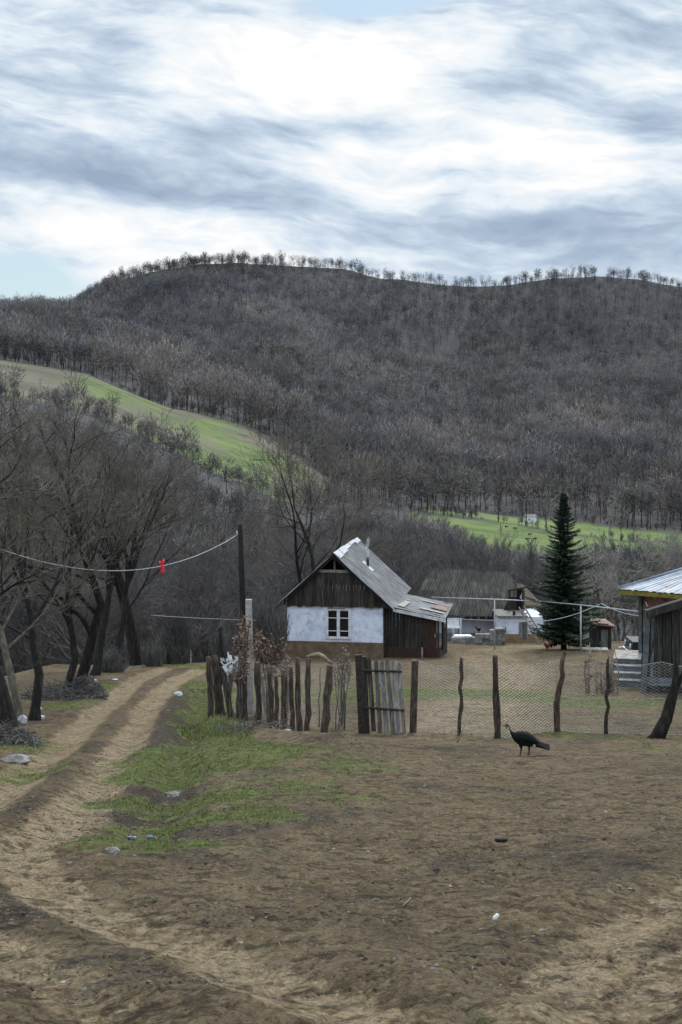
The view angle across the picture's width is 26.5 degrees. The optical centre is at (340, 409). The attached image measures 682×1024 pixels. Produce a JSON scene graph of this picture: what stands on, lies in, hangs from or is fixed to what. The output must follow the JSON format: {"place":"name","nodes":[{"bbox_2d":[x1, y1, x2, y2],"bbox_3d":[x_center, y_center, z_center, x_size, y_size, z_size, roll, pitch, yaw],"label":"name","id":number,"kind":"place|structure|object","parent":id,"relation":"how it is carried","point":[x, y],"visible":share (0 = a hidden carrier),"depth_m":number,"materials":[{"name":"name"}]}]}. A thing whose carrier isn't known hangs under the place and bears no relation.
{"place":"outdoors","nodes":[
{"label":"outdoors","id":0,"kind":"place"},
{"bbox_2d":[0,666,212,866],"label":"dirt road","id":1,"kind":"structure","parent":0,"point":[156,687],"depth_m":20.94,"materials":[{"name":"soil"}]},
{"bbox_2d":[0,754,31,764],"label":"stone","id":2,"kind":"object","parent":1,"relation":"on","point":[23,759],"visible":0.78,"depth_m":22.67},
{"bbox_2d":[0,641,681,1023],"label":"ground","id":3,"kind":"structure","parent":0,"point":[102,885],"depth_m":10.55,"materials":[{"name":"soil"}]},
{"bbox_2d":[0,719,49,746],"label":"brush pile","id":4,"kind":"object","parent":3,"relation":"on","point":[22,739],"visible":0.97,"depth_m":26.69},
{"bbox_2d":[0,400,63,726],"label":"bare tree","id":5,"kind":"object","parent":3,"relation":"on","point":[6,710],"visible":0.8,"depth_m":32.67,"materials":[{"name":"brown plant"}]},
{"bbox_2d":[0,374,65,604],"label":"bare tree","id":6,"kind":"object","parent":3,"relation":"on","point":[9,588],"visible":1,"depth_m":26.98,"materials":[{"name":"brown plant"}]},
{"bbox_2d":[0,592,67,675],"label":"bare tree","id":7,"kind":"object","parent":3,"relation":"on","point":[24,660],"visible":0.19,"depth_m":70.58,"materials":[{"name":"grey plant"}]},
{"bbox_2d":[0,537,81,670],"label":"bare tree","id":8,"kind":"object","parent":3,"relation":"on","point":[18,622],"visible":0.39,"depth_m":66.00,"materials":[{"name":"grey plant"}]},
{"bbox_2d":[0,390,122,682],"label":"bare tree","id":9,"kind":"object","parent":3,"relation":"on","point":[92,629],"visible":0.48,"depth_m":41.41,"materials":[{"name":"brown plant"}]},
{"bbox_2d":[19,672,106,700],"bbox_3d":[-7.827,7.916,40.720,2.474,0.970,2.302,0,0,37],"label":"brush pile","id":10,"kind":"object","parent":3,"relation":"on","point":[51,690],"visible":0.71,"depth_m":40.55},
{"bbox_2d":[0,387,132,720],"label":"bare tree","id":11,"kind":"object","parent":3,"relation":"on","point":[35,712],"visible":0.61,"depth_m":36.38,"materials":[{"name":"brown plant"}]},
{"bbox_2d":[0,491,133,664],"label":"bare tree","id":12,"kind":"object","parent":3,"relation":"on","point":[52,627],"visible":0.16,"depth_m":68.34,"materials":[{"name":"grey plant"}]},
{"bbox_2d":[0,558,152,672],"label":"bare tree","id":13,"kind":"object","parent":3,"relation":"on","point":[40,634],"visible":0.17,"depth_m":72.69,"materials":[{"name":"grey plant"}]},
{"bbox_2d":[0,415,156,723],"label":"bare tree","id":14,"kind":"object","parent":3,"relation":"on","point":[16,699],"visible":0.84,"depth_m":34.51,"materials":[{"name":"brown plant"}]},
{"bbox_2d":[0,349,164,697],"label":"bare tree","id":15,"kind":"object","parent":3,"relation":"on","point":[73,650],"visible":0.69,"depth_m":40.86,"materials":[{"name":"brown plant"}]},
{"bbox_2d":[61,674,110,699],"bbox_3d":[-7.244,7.867,41.045,1.455,0.890,1.208,0,0,0],"label":"brush pile","id":16,"kind":"object","parent":3,"relation":"on","point":[94,683],"visible":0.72,"depth_m":40.92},
{"bbox_2d":[0,503,178,664],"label":"bare tree","id":17,"kind":"object","parent":3,"relation":"on","point":[94,599],"visible":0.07,"depth_m":77.58,"materials":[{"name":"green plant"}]},
{"bbox_2d":[8,540,181,661],"bbox_3d":[-10.839,9.390,64.294,7.460,7.701,4.827,0,0,-4],"label":"bare tree","id":18,"kind":"object","parent":3,"relation":"on","point":[89,619],"visible":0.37,"depth_m":64.24,"materials":[{"name":"brown plant"}]},
{"bbox_2d":[29,429,200,674],"bbox_3d":[-7.996,5.114,51.296,4.058,9.042,6.031,0,0,30],"label":"bare tree","id":19,"kind":"object","parent":3,"relation":"on","point":[97,666],"visible":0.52,"depth_m":50.82,"materials":[{"name":"brown plant"}]},
{"bbox_2d":[101,643,130,672],"bbox_3d":[-8.212,8.965,52.291,1.307,1.210,1.272,0,0,25],"label":"bush","id":20,"kind":"object","parent":3,"relation":"on","point":[114,661],"visible":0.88,"depth_m":52.10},
{"bbox_2d":[19,403,235,664],"bbox_3d":[-8.628,5.095,57.701,6.137,10.789,9.448,0,0,35],"label":"bare tree","id":21,"kind":"object","parent":3,"relation":"on","point":[133,644],"visible":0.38,"depth_m":57.04,"materials":[{"name":"brown plant"}]},
{"bbox_2d":[30,432,229,654],"bbox_3d":[-7.631,5.307,53.556,7.140,9.435,4.847,0,0,0],"label":"bare tree","id":22,"kind":"object","parent":3,"relation":"on","point":[122,625],"visible":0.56,"depth_m":53.73,"materials":[{"name":"brown plant"}]},
{"bbox_2d":[78,501,196,658],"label":"bare tree","id":23,"kind":"object","parent":3,"relation":"on","point":[181,584],"visible":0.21,"depth_m":82.52,"materials":[{"name":"grey plant"}]},
{"bbox_2d":[74,526,231,659],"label":"bare tree","id":24,"kind":"object","parent":3,"relation":"on","point":[140,610],"visible":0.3,"depth_m":74.49,"materials":[{"name":"brown plant"}]},
{"bbox_2d":[140,638,167,666],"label":"bush","id":25,"kind":"object","parent":3,"relation":"on","point":[153,656],"visible":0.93,"depth_m":56.18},
{"bbox_2d":[148,628,196,663],"bbox_3d":[-6.808,9.523,58.711,2.107,1.803,1.927,0,0,0],"label":"bush","id":26,"kind":"object","parent":3,"relation":"on","point":[172,652],"visible":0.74,"depth_m":58.38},
{"bbox_2d":[160,593,197,663],"bbox_3d":[-6.590,8.884,58.826,1.535,3.094,1.880,0,0,0],"label":"bush","id":27,"kind":"object","parent":3,"relation":"on","point":[183,625],"visible":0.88,"depth_m":58.63,"materials":[{"name":"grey plant"}]},
{"bbox_2d":[137,559,240,662],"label":"bare tree","id":28,"kind":"object","parent":3,"relation":"on","point":[196,604],"visible":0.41,"depth_m":85.73,"materials":[{"name":"grey plant"}]},
{"bbox_2d":[123,569,264,662],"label":"bare tree","id":29,"kind":"object","parent":3,"relation":"on","point":[196,654],"visible":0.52,"depth_m":81.52,"materials":[{"name":"grey plant"}]},
{"bbox_2d":[150,566,267,662],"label":"bare tree","id":30,"kind":"object","parent":3,"relation":"on","point":[214,618],"visible":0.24,"depth_m":89.00,"materials":[{"name":"grey plant"}]},
{"bbox_2d":[206,656,213,717],"bbox_3d":[-3.191,6.912,35.441,0.228,1.761,0.164,0,0,0],"label":"wooden stake","id":31,"kind":"object","parent":3,"relation":"on","point":[209,688],"visible":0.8,"depth_m":35.39,"materials":[{"name":"brown wood"}]},
{"bbox_2d":[211,655,225,716],"bbox_3d":[-2.935,6.749,34.758,0.360,1.748,0.218,0,0,0],"label":"wooden stake","id":32,"kind":"object","parent":3,"relation":"on","point":[220,708],"visible":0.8,"depth_m":34.68,"materials":[{"name":"brown wood"}]},
{"bbox_2d":[218,627,223,701],"bbox_3d":[-2.969,6.519,35.574,0.220,2.329,0.431,0,0,0],"label":"dead trunk","id":33,"kind":"object","parent":3,"relation":"on","point":[220,648],"visible":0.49,"depth_m":35.61,"materials":[{"name":"wood"}]},
{"bbox_2d":[220,666,233,718],"bbox_3d":[-2.660,6.822,34.338,0.391,1.522,0.187,0,0,0],"label":"wooden stake","id":34,"kind":"object","parent":3,"relation":"on","point":[227,693],"visible":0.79,"depth_m":34.28,"materials":[{"name":"brown wood"}]},
{"bbox_2d":[220,653,241,682],"bbox_3d":[-2.560,6.082,34.246,0.602,0.727,0.289,0,0,0],"label":"torn plastic bag","id":35,"kind":"object","parent":34,"relation":"attached to","point":[231,668],"visible":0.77,"depth_m":34.21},
{"bbox_2d":[217,602,241,706],"bbox_3d":[-2.776,6.170,36.141,0.600,2.934,0.636,0,0,-8],"label":"bare bush","id":36,"kind":"object","parent":3,"relation":"on","point":[227,639],"visible":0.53,"depth_m":36.12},
{"bbox_2d":[236,524,245,662],"bbox_3d":[-3.036,6.329,45.000,0.435,5.570,0.228,0,0,0],"label":"utility pole","id":37,"kind":"object","parent":3,"relation":"on","point":[242,586],"visible":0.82,"depth_m":44.92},
{"bbox_2d":[230,615,252,718],"bbox_3d":[-2.312,6.028,33.706,0.551,2.611,0.650,0,0,0],"label":"dry shrub","id":38,"kind":"object","parent":3,"relation":"on","point":[244,639],"visible":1,"depth_m":33.66,"materials":[{"name":"brown plant"}]},
{"bbox_2d":[240,670,247,720],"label":"wooden stake","id":39,"kind":"object","parent":3,"relation":"on","point":[243,705],"visible":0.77,"depth_m":33.64,"materials":[{"name":"brown wood"}]},
{"bbox_2d":[245,599,253,712],"bbox_3d":[-2.260,6.261,36.000,0.217,3.098,0.160,0,0,0],"label":"concrete post","id":40,"kind":"object","parent":3,"relation":"on","point":[248,605],"visible":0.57,"depth_m":35.92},
{"bbox_2d":[212,715,294,735],"bbox_3d":[-1.732,6.347,29.051,1.676,0.508,1.365,0,0,21],"label":"brush pile","id":41,"kind":"object","parent":3,"relation":"on","point":[255,725],"visible":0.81,"depth_m":29.07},
{"bbox_2d":[254,661,261,723],"bbox_3d":[-1.892,6.585,33.080,0.188,1.680,0.154,0,0,0],"label":"wooden stake","id":42,"kind":"object","parent":3,"relation":"on","point":[257,684],"visible":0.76,"depth_m":33.02,"materials":[{"name":"brown wood"}]},
{"bbox_2d":[248,624,289,712],"bbox_3d":[-1.797,6.401,35.449,1.129,2.250,0.764,0,0,0],"label":"dry shrub","id":43,"kind":"object","parent":3,"relation":"on","point":[269,653],"visible":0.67,"depth_m":35.43,"materials":[{"name":"brown plant"}]},
{"bbox_2d":[266,666,274,726],"bbox_3d":[-1.591,6.588,32.683,0.187,1.614,0.160,0,0,-16],"label":"wooden stake","id":44,"kind":"object","parent":3,"relation":"on","point":[269,709],"visible":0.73,"depth_m":32.62,"materials":[{"name":"brown wood"}]},
{"bbox_2d":[250,579,293,663],"bbox_3d":[-2.745,8.425,57.518,1.752,3.486,1.991,0,0,0],"label":"bush","id":45,"kind":"object","parent":3,"relation":"on","point":[274,624],"visible":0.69,"depth_m":57.17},
{"bbox_2d":[273,675,278,727],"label":"wooden stake","id":46,"kind":"object","parent":3,"relation":"on","point":[276,712],"visible":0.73,"depth_m":32.24,"materials":[{"name":"brown wood"}]},
{"bbox_2d":[248,559,304,629],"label":"bare tree","id":47,"kind":"object","parent":3,"relation":"on","point":[276,570],"visible":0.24,"depth_m":111.42,"materials":[{"name":"grey plant"}]},
{"bbox_2d":[238,538,315,614],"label":"bare tree","id":48,"kind":"object","parent":3,"relation":"on","point":[264,570],"visible":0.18,"depth_m":120.46,"materials":[{"name":"grey plant"}]},
{"bbox_2d":[228,524,330,607],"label":"bare tree","id":49,"kind":"object","parent":3,"relation":"on","point":[300,557],"visible":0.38,"depth_m":101.45,"materials":[{"name":"grey plant"}]},
{"bbox_2d":[280,669,286,728],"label":"wooden stake","id":50,"kind":"object","parent":3,"relation":"on","point":[283,693],"visible":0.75,"depth_m":31.59,"materials":[{"name":"brown wood"}]},
{"bbox_2d":[222,659,356,729],"bbox_3d":[-1.731,6.666,34.219,0.792,2.065,6.199,0,0,-35],"label":"wire netting","id":51,"kind":"object","parent":3,"relation":"on","point":[303,695],"visible":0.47,"depth_m":32.01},
{"bbox_2d":[271,531,310,610],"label":"bare tree","id":52,"kind":"object","parent":3,"relation":"on","point":[294,572],"visible":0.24,"depth_m":105.50,"materials":[{"name":"grey plant"}]},
{"bbox_2d":[289,666,294,730],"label":"wooden stake","id":53,"kind":"object","parent":3,"relation":"on","point":[291,704],"visible":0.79,"depth_m":31.60,"materials":[{"name":"brown wood"}]},
{"bbox_2d":[295,657,302,730],"bbox_3d":[-0.911,6.293,31.416,0.187,1.858,0.150,0,0,0],"label":"wooden stake","id":54,"kind":"object","parent":3,"relation":"on","point":[299,722],"visible":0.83,"depth_m":31.37,"materials":[{"name":"brown wood"}]},
{"bbox_2d":[267,542,332,616],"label":"bare tree","id":55,"kind":"object","parent":3,"relation":"on","point":[307,574],"visible":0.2,"depth_m":96.78,"materials":[{"name":"grey plant"}]},
{"bbox_2d":[304,658,311,730],"bbox_3d":[-0.702,6.164,30.483,0.170,1.890,0.151,0,0,0],"label":"wooden stake","id":56,"kind":"object","parent":3,"relation":"on","point":[308,713],"visible":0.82,"depth_m":30.43,"materials":[{"name":"brown wood"}]},
{"bbox_2d":[219,415,410,579],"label":"bare tree","id":57,"kind":"object","parent":3,"relation":"on","point":[310,549],"visible":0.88,"depth_m":83.59,"materials":[{"name":"brown plant"}]},
{"bbox_2d":[237,407,402,584],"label":"bare tree","id":58,"kind":"object","parent":3,"relation":"on","point":[279,455],"visible":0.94,"depth_m":82.61,"materials":[{"name":"brown plant"}]},
{"bbox_2d":[320,664,332,732],"bbox_3d":[-0.308,6.078,29.612,0.299,1.764,0.190,0,0,0],"label":"wooden stake","id":59,"kind":"object","parent":3,"relation":"on","point":[326,715],"visible":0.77,"depth_m":29.55,"materials":[{"name":"brown wood"}]},
{"bbox_2d":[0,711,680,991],"bbox_3d":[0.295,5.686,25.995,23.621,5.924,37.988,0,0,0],"label":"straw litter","id":60,"kind":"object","parent":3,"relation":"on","point":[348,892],"visible":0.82,"depth_m":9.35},
{"bbox_2d":[0,695,681,1004],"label":"mud clods","id":61,"kind":"object","parent":3,"relation":"on","point":[452,966],"visible":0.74,"depth_m":10.69,"materials":[{"name":"soil"}]},
{"bbox_2d":[0,664,681,852],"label":"grass","id":62,"kind":"structure","parent":3,"relation":"on","point":[217,733],"depth_m":20.46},
{"bbox_2d":[332,645,353,724],"bbox_3d":[0.037,6.303,32.939,0.494,1.892,0.476,0,0,12],"label":"dry shrub","id":63,"kind":"object","parent":3,"relation":"on","point":[347,679],"visible":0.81,"depth_m":32.88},
{"bbox_2d":[10,682,680,994],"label":"pebbles","id":64,"kind":"object","parent":3,"relation":"on","point":[432,968],"visible":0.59,"depth_m":10.25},
{"bbox_2d":[355,654,365,733],"bbox_3d":[0.421,6.236,31.090,0.244,1.985,0.160,0,0,0],"label":"gate post","id":65,"kind":"object","parent":3,"relation":"on","point":[360,694],"visible":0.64,"depth_m":31.01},
{"bbox_2d":[277,537,452,657],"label":"village house","id":66,"kind":"structure","parent":3,"relation":"on","point":[365,604],"depth_m":62.98,"materials":[{"name":"white wood"}]},
{"bbox_2d":[325,608,350,638],"bbox_3d":[-0.114,9.305,63.016,1.140,1.310,0.080,0,0,9],"label":"window","id":67,"kind":"structure","parent":66,"relation":"in","point":[338,621],"depth_m":62.99,"materials":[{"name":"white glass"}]},
{"bbox_2d":[425,614,436,656],"bbox_3d":[3.857,9.749,62.589,0.540,1.840,0.090,0,0,9],"label":"door","id":68,"kind":"structure","parent":66,"relation":"in","point":[430,625],"depth_m":62.58,"materials":[{"name":"brown wood"}]},
{"bbox_2d":[362,656,369,733],"bbox_3d":[0.544,6.258,31.090,0.174,1.956,0.160,0,0,0],"label":"gate post","id":69,"kind":"object","parent":3,"relation":"on","point":[366,701],"visible":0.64,"depth_m":31.01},
{"bbox_2d":[361,657,405,733],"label":"picket gate","id":70,"kind":"structure","parent":69,"relation":"attached to","point":[385,696],"depth_m":30.97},
{"bbox_2d":[332,509,439,593],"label":"bare tree","id":71,"kind":"object","parent":3,"relation":"on","point":[403,542],"visible":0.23,"depth_m":114.66,"materials":[{"name":"grey plant"}]},
{"bbox_2d":[366,532,430,594],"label":"bare tree","id":72,"kind":"object","parent":3,"relation":"on","point":[399,556],"visible":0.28,"depth_m":97.22,"materials":[{"name":"grey plant"}]},
{"bbox_2d":[389,543,436,595],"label":"bare tree","id":73,"kind":"object","parent":3,"relation":"on","point":[418,584],"visible":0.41,"depth_m":102.06,"materials":[{"name":"grey plant"}]},
{"bbox_2d":[409,660,417,732],"bbox_3d":[1.558,6.290,31.090,0.197,1.837,0.160,0,0,0],"label":"gate post","id":74,"kind":"object","parent":3,"relation":"on","point":[413,698],"visible":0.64,"depth_m":31.01,"materials":[{"name":"brown wood"}]},
{"bbox_2d":[390,547,457,594],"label":"bare tree","id":75,"kind":"object","parent":3,"relation":"on","point":[426,560],"visible":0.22,"depth_m":107.12,"materials":[{"name":"grey plant"}]},
{"bbox_2d":[416,518,490,576],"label":"bare tree","id":76,"kind":"object","parent":3,"relation":"on","point":[446,546],"visible":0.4,"depth_m":113.34,"materials":[{"name":"grey plant"}]},
{"bbox_2d":[451,627,504,644],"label":"stone wall","id":77,"kind":"structure","parent":3,"relation":"on","point":[483,639],"depth_m":75.19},
{"bbox_2d":[443,538,514,574],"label":"bare tree","id":78,"kind":"object","parent":3,"relation":"on","point":[485,560],"visible":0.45,"depth_m":117.65,"materials":[{"name":"grey plant"}]},
{"bbox_2d":[417,567,542,642],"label":"barn","id":79,"kind":"structure","parent":3,"relation":"on","point":[458,583],"depth_m":80.92,"materials":[{"name":"wood"}]},
{"bbox_2d":[505,561,545,617],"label":"bare tree","id":80,"kind":"object","parent":3,"relation":"on","point":[524,584],"visible":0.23,"depth_m":120.09,"materials":[{"name":"grey plant"}]},
{"bbox_2d":[502,723,549,755],"bbox_3d":[3.065,5.470,24.035,0.778,0.529,0.396,0,0,7],"label":"turkey","id":81,"kind":"object","parent":3,"relation":"on","point":[521,739],"visible":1,"depth_m":23.94,"materials":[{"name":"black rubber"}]},
{"bbox_2d":[506,535,552,598],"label":"bare tree","id":82,"kind":"object","parent":3,"relation":"on","point":[529,556],"visible":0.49,"depth_m":124.74,"materials":[{"name":"grey plant"}]},
{"bbox_2d":[431,597,637,652],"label":"gas pipe","id":83,"kind":"object","parent":3,"relation":"on","point":[544,601],"visible":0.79,"depth_m":67.88,"materials":[{"name":"silver metal"}]},
{"bbox_2d":[527,553,558,634],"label":"bare tree","id":84,"kind":"object","parent":3,"relation":"on","point":[539,576],"visible":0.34,"depth_m":116.04,"materials":[{"name":"grey plant"}]},
{"bbox_2d":[414,652,681,738],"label":"netting fence","id":85,"kind":"object","parent":3,"relation":"on","point":[496,714],"visible":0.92,"depth_m":30.56,"materials":[{"name":"grey metal"}]},
{"bbox_2d":[524,493,607,649],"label":"fir tree","id":86,"kind":"object","parent":3,"relation":"on","point":[564,628],"visible":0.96,"depth_m":69.83,"materials":[{"name":"green plant"}]},
{"bbox_2d":[539,529,643,640],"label":"fruit tree","id":87,"kind":"object","parent":3,"relation":"on","point":[599,599],"visible":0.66,"depth_m":82.85,"materials":[{"name":"brown plant"}]},
{"bbox_2d":[549,539,636,631],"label":"fruit tree","id":88,"kind":"object","parent":3,"relation":"on","point":[591,578],"visible":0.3,"depth_m":99.29,"materials":[{"name":"grey plant"}]},
{"bbox_2d":[582,643,618,693],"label":"dry stalks","id":89,"kind":"object","parent":3,"relation":"on","point":[595,679],"visible":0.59,"depth_m":42.63,"materials":[{"name":"brown plant"}]},
{"bbox_2d":[589,618,614,648],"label":"outhouse","id":90,"kind":"structure","parent":3,"relation":"on","point":[601,632],"depth_m":70.98,"materials":[{"name":"wood"}]},
{"bbox_2d":[574,531,633,625],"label":"bare tree","id":91,"kind":"object","parent":3,"relation":"on","point":[599,574],"visible":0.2,"depth_m":117.31,"materials":[{"name":"grey plant"}]},
{"bbox_2d":[584,565,642,640],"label":"bare tree","id":92,"kind":"object","parent":3,"relation":"on","point":[624,626],"visible":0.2,"depth_m":110.50,"materials":[{"name":"grey plant"}]},
{"bbox_2d":[591,524,660,626],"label":"bare tree","id":93,"kind":"object","parent":3,"relation":"on","point":[637,556],"visible":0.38,"depth_m":109.08,"materials":[{"name":"grey plant"}]},
{"bbox_2d":[613,649,641,687],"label":"porch steps","id":94,"kind":"structure","parent":3,"relation":"on","point":[631,659],"depth_m":45.67,"materials":[{"name":"grey concrete"}]},
{"bbox_2d":[622,636,637,649],"bbox_3d":[12.953,9.351,58.000,3.140,1.630,1.790,0,0,0],"label":"parked car","id":95,"kind":"object","parent":3,"relation":"on","point":[630,642],"visible":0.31,"depth_m":57.91,"materials":[{"name":"white paint"}]},
{"bbox_2d":[616,568,681,674],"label":"zinc roofed house","id":96,"kind":"structure","parent":3,"relation":"on","point":[659,589],"depth_m":46.65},
{"bbox_2d":[626,523,681,635],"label":"fruit tree","id":97,"kind":"object","parent":3,"relation":"on","point":[672,539],"visible":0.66,"depth_m":91.87,"materials":[{"name":"grey plant"}]},
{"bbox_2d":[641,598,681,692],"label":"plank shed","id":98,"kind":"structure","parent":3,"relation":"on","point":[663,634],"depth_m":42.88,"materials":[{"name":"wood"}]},
{"bbox_2d":[646,658,681,738],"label":"tree stump post","id":99,"kind":"object","parent":3,"relation":"on","point":[661,727],"visible":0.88,"depth_m":29.55,"materials":[{"name":"brown wood"}]},
{"bbox_2d":[0,263,681,656],"bbox_3d":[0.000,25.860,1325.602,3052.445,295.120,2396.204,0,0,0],"label":"hillside","id":100,"kind":"structure","parent":0,"point":[218,437],"depth_m":539.13,"materials":[{"name":"plant"}]},
{"bbox_2d":[154,528,198,591],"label":"bare tree","id":101,"kind":"object","parent":100,"relation":"on","point":[171,542],"visible":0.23,"depth_m":160.91,"materials":[{"name":"grey plant"}]},
{"bbox_2d":[175,543,235,605],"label":"bare tree","id":102,"kind":"object","parent":100,"relation":"on","point":[202,558],"visible":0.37,"depth_m":148.53,"materials":[{"name":"grey plant"}]},
{"bbox_2d":[196,534,236,606],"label":"bare tree","id":103,"kind":"object","parent":100,"relation":"on","point":[217,573],"visible":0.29,"depth_m":139.19,"materials":[{"name":"grey plant"}]},
{"bbox_2d":[193,536,248,576],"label":"bare tree","id":104,"kind":"object","parent":100,"relation":"on","point":[223,549],"visible":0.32,"depth_m":170.88,"materials":[{"name":"grey plant"}]},
{"bbox_2d":[0,250,681,540],"bbox_3d":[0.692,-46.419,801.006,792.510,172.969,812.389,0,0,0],"label":"mountain forest","id":105,"kind":"object","parent":100,"relation":"on","point":[387,439],"visible":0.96,"depth_m":767.04,"materials":[{"name":"plant"}]},
{"bbox_2d":[0,361,681,674],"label":"distant wood","id":106,"kind":"object","parent":100,"relation":"on","point":[230,532],"visible":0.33,"depth_m":278.72,"materials":[{"name":"plant"}]},
{"bbox_2d":[0,346,681,555],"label":"scrub","id":107,"kind":"object","parent":100,"relation":"on","point":[192,406],"visible":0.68,"depth_m":427.27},
{"bbox_2d":[439,516,496,570],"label":"bare tree","id":108,"kind":"object","parent":100,"relation":"on","point":[453,543],"visible":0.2,"depth_m":160.61,"materials":[{"name":"grey plant"}]},
{"bbox_2d":[471,523,528,577],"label":"bare tree","id":109,"kind":"object","parent":100,"relation":"on","point":[505,553],"visible":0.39,"depth_m":133.44,"materials":[{"name":"grey plant"}]},
{"bbox_2d":[0,0,681,301],"label":"sky","id":110,"kind":"structure","parent":0,"point":[495,139],"materials":[{"name":"white"}]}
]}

